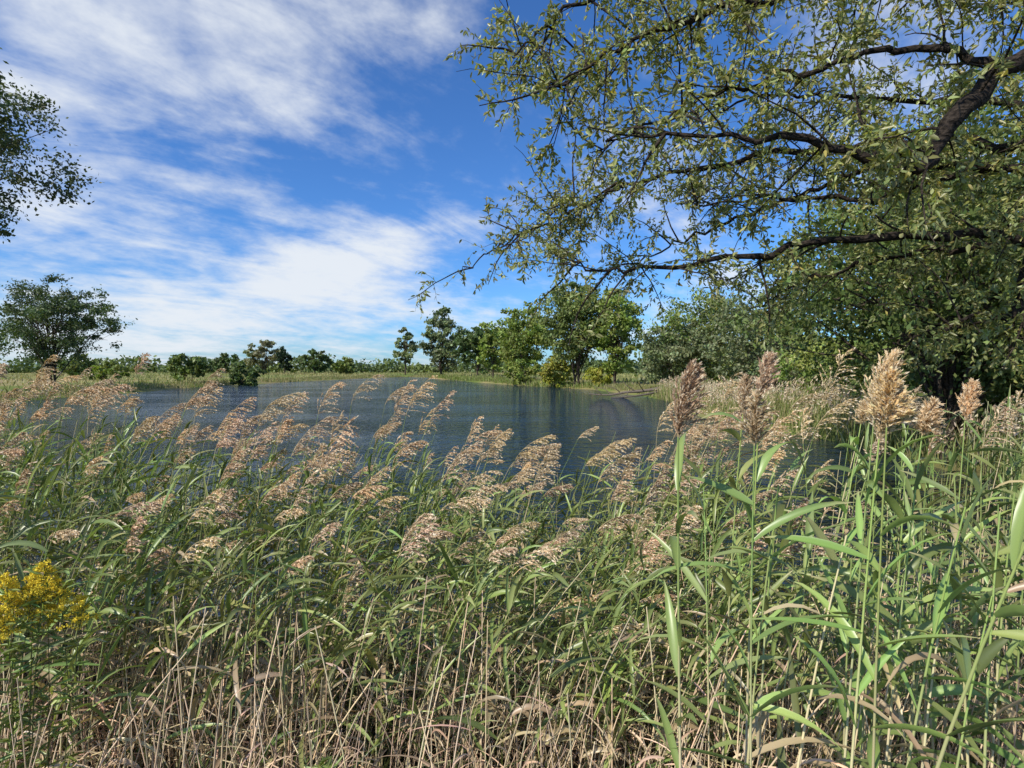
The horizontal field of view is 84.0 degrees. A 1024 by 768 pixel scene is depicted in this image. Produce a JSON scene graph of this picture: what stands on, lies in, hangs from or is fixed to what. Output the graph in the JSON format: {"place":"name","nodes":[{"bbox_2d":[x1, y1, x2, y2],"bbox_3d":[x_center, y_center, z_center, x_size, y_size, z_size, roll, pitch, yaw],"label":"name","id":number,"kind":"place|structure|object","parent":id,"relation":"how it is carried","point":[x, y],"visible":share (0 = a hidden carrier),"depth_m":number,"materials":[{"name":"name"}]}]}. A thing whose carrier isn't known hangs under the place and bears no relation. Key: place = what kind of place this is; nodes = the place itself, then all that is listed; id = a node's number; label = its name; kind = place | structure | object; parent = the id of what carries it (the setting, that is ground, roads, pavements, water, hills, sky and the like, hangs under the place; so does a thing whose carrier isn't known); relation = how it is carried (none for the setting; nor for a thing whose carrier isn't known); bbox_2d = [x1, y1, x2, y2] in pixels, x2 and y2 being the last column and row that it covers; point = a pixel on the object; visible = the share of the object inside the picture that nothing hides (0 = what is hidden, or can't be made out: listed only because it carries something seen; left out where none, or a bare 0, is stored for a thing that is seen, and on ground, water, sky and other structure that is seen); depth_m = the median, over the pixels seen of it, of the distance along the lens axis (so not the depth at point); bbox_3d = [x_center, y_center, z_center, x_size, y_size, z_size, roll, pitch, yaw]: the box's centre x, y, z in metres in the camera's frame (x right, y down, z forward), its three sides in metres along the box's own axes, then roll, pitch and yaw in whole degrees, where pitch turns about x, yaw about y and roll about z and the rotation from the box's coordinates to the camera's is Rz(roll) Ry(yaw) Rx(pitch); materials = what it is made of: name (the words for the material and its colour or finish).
{"place":"outdoors","nodes":[
{"label":"outdoors","id":0,"kind":"place"},
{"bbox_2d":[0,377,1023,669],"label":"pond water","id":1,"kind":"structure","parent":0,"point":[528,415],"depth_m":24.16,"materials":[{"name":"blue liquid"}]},
{"bbox_2d":[589,380,656,397],"bbox_3d":[12.325,0.551,62.752,8.733,2.031,3.301,1,2,30],"label":"fallen log","id":2,"kind":"object","parent":1,"relation":"in","point":[641,390],"visible":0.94,"depth_m":62.99,"materials":[{"name":"brown wood"}]},
{"bbox_2d":[0,368,1023,767],"bbox_3d":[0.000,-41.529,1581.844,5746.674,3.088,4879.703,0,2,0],"label":"ground","id":3,"kind":"structure","parent":0,"point":[800,428],"depth_m":4.95,"materials":[{"name":"green plant"}]},
{"bbox_2d":[0,559,68,767],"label":"goldenrod","id":4,"kind":"object","parent":3,"relation":"on","point":[33,588],"visible":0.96,"depth_m":2.44,"materials":[{"name":"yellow plant"}]},
{"bbox_2d":[0,577,100,767],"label":"goldenrod","id":5,"kind":"object","parent":3,"relation":"on","point":[82,605],"visible":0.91,"depth_m":2.49,"materials":[{"name":"green plant"}]},
{"bbox_2d":[0,47,103,243],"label":"cottonwood tree","id":6,"kind":"object","parent":3,"relation":"on","point":[7,142],"visible":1,"depth_m":24.62,"materials":[{"name":"green plant"}]},
{"bbox_2d":[0,273,137,384],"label":"cottonwood tree","id":7,"kind":"object","parent":3,"relation":"on","point":[41,347],"visible":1,"depth_m":72.80,"materials":[{"name":"green plant"}]},
{"bbox_2d":[56,353,95,375],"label":"round bush","id":8,"kind":"object","parent":3,"relation":"on","point":[71,369],"visible":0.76,"depth_m":118.73,"materials":[{"name":"green plant"}]},
{"bbox_2d":[83,361,130,380],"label":"round bush","id":9,"kind":"object","parent":3,"relation":"on","point":[99,369],"visible":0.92,"depth_m":111.80,"materials":[{"name":"green plant"}]},
{"bbox_2d":[165,353,214,380],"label":"round bush","id":10,"kind":"object","parent":3,"relation":"on","point":[196,364],"visible":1,"depth_m":99.50,"materials":[{"name":"green plant"}]},
{"bbox_2d":[207,353,246,373],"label":"round bush","id":11,"kind":"object","parent":3,"relation":"on","point":[224,360],"visible":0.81,"depth_m":232.92,"materials":[{"name":"green plant"}]},
{"bbox_2d":[227,364,267,385],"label":"round bush","id":12,"kind":"object","parent":3,"relation":"on","point":[250,374],"visible":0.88,"depth_m":103.57,"materials":[{"name":"green plant"}]},
{"bbox_2d":[243,339,287,369],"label":"elm tree","id":13,"kind":"object","parent":3,"relation":"on","point":[260,352],"visible":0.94,"depth_m":230.22,"materials":[{"name":"green plant"}]},
{"bbox_2d":[276,346,292,372],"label":"cedar tree","id":14,"kind":"object","parent":3,"relation":"on","point":[282,355],"visible":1,"depth_m":229.09,"materials":[{"name":"green plant"}]},
{"bbox_2d":[296,348,334,373],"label":"round bush","id":15,"kind":"object","parent":3,"relation":"on","point":[312,363],"visible":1,"depth_m":236.88,"materials":[{"name":"green plant"}]},
{"bbox_2d":[302,754,343,767],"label":"green weed","id":16,"kind":"object","parent":3,"relation":"on","point":[328,764],"visible":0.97,"depth_m":2.35,"materials":[{"name":"green plant"}]},
{"bbox_2d":[331,356,355,373],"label":"round bush","id":17,"kind":"object","parent":3,"relation":"on","point":[346,366],"visible":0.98,"depth_m":223.15,"materials":[{"name":"green plant"}]},
{"bbox_2d":[392,327,417,374],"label":"willow tree","id":18,"kind":"object","parent":3,"relation":"on","point":[405,355],"visible":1,"depth_m":211.96,"materials":[{"name":"green plant"}]},
{"bbox_2d":[415,305,460,374],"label":"willow tree","id":19,"kind":"object","parent":3,"relation":"on","point":[441,352],"visible":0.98,"depth_m":183.03,"materials":[{"name":"green plant"}]},
{"bbox_2d":[0,337,918,391],"bbox_3d":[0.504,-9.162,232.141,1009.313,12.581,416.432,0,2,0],"label":"distant treeline","id":20,"kind":"object","parent":3,"relation":"on","point":[28,366],"visible":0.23,"depth_m":273.20,"materials":[{"name":"green plant"}]},
{"bbox_2d":[450,325,503,375],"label":"ash tree","id":21,"kind":"object","parent":3,"relation":"on","point":[467,343],"visible":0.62,"depth_m":169.89,"materials":[{"name":"green plant"}]},
{"bbox_2d":[474,322,514,376],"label":"willow tree","id":22,"kind":"object","parent":3,"relation":"on","point":[486,351],"visible":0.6,"depth_m":149.06,"materials":[{"name":"green plant"}]},
{"bbox_2d":[0,347,1023,767],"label":"reed bed","id":23,"kind":"object","parent":3,"relation":"on","point":[628,663],"visible":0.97,"depth_m":3.25,"materials":[{"name":"green plant"}]},
{"bbox_2d":[0,371,1023,483],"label":"shoreline grass","id":24,"kind":"structure","parent":3,"relation":"on","point":[785,399],"depth_m":31.01,"materials":[{"name":"green plant"}]},
{"bbox_2d":[503,358,539,384],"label":"yellow green shrub","id":25,"kind":"object","parent":3,"relation":"on","point":[518,370],"visible":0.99,"depth_m":105.41,"materials":[{"name":"green plant"}]},
{"bbox_2d":[486,301,562,374],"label":"locust tree","id":26,"kind":"object","parent":3,"relation":"on","point":[520,345],"visible":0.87,"depth_m":118.79,"materials":[{"name":"green plant"}]},
{"bbox_2d":[537,352,576,387],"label":"yellow green shrub","id":27,"kind":"object","parent":3,"relation":"on","point":[548,374],"visible":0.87,"depth_m":92.43,"materials":[{"name":"green plant"}]},
{"bbox_2d":[539,281,621,384],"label":"willow tree","id":28,"kind":"object","parent":3,"relation":"on","point":[563,320],"visible":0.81,"depth_m":88.29,"materials":[{"name":"green plant"}]},
{"bbox_2d":[582,366,612,385],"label":"yellow green shrub","id":29,"kind":"object","parent":3,"relation":"on","point":[595,375],"visible":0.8,"depth_m":87.09,"materials":[{"name":"green plant"}]},
{"bbox_2d":[581,286,648,383],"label":"locust tree","id":30,"kind":"object","parent":3,"relation":"on","point":[620,330],"visible":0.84,"depth_m":84.25,"materials":[{"name":"green plant"}]},
{"bbox_2d":[634,316,728,382],"bbox_3d":[19.578,-3.624,66.161,10.697,8.903,9.824,0,2,0],"label":"willow shrub","id":31,"kind":"object","parent":3,"relation":"on","point":[673,351],"visible":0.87,"depth_m":64.93,"materials":[{"name":"green plant"}]},
{"bbox_2d":[642,285,771,386],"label":"willow tree","id":32,"kind":"object","parent":3,"relation":"on","point":[705,318],"visible":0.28,"depth_m":65.43,"materials":[{"name":"green plant"}]},
{"bbox_2d":[409,0,1023,386],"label":"willow tree","id":33,"kind":"object","parent":3,"relation":"on","point":[880,150],"visible":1,"depth_m":7.51,"materials":[{"name":"green plant"}]},
{"bbox_2d":[685,283,840,393],"bbox_3d":[22.904,-4.036,49.700,12.858,10.655,11.156,-1,2,-26],"label":"willow tree","id":34,"kind":"object","parent":3,"relation":"on","point":[742,366],"visible":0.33,"depth_m":49.48,"materials":[{"name":"green plant"}]},
{"bbox_2d":[763,331,910,408],"bbox_3d":[17.778,-0.656,30.830,7.083,5.114,8.189,0,2,0],"label":"willow shrub","id":35,"kind":"object","parent":3,"relation":"on","point":[800,364],"visible":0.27,"depth_m":30.55,"materials":[{"name":"green plant"}]},
{"bbox_2d":[719,32,1023,463],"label":"ash tree","id":36,"kind":"object","parent":3,"relation":"on","point":[945,387],"visible":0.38,"depth_m":17.77,"materials":[{"name":"green plant"}]},
{"bbox_2d":[808,197,1021,408],"bbox_3d":[24.655,-4.812,31.949,14.942,12.878,12.578,1,2,30],"label":"ash tree","id":37,"kind":"object","parent":3,"relation":"on","point":[840,324],"visible":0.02,"depth_m":32.77,"materials":[{"name":"green plant"}]},
{"bbox_2d":[882,300,1023,416],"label":"dogwood shrub","id":38,"kind":"object","parent":3,"relation":"on","point":[935,370],"visible":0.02,"depth_m":26.24,"materials":[{"name":"green plant"}]},
{"bbox_2d":[968,361,1023,446],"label":"dogwood shrub","id":39,"kind":"object","parent":3,"relation":"on","point":[998,400],"visible":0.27,"depth_m":17.28,"materials":[{"name":"green plant"}]},
{"bbox_2d":[0,0,1023,367],"label":"sky","id":40,"kind":"structure","parent":0,"point":[283,172],"materials":[{"name":"blue"}]}
]}

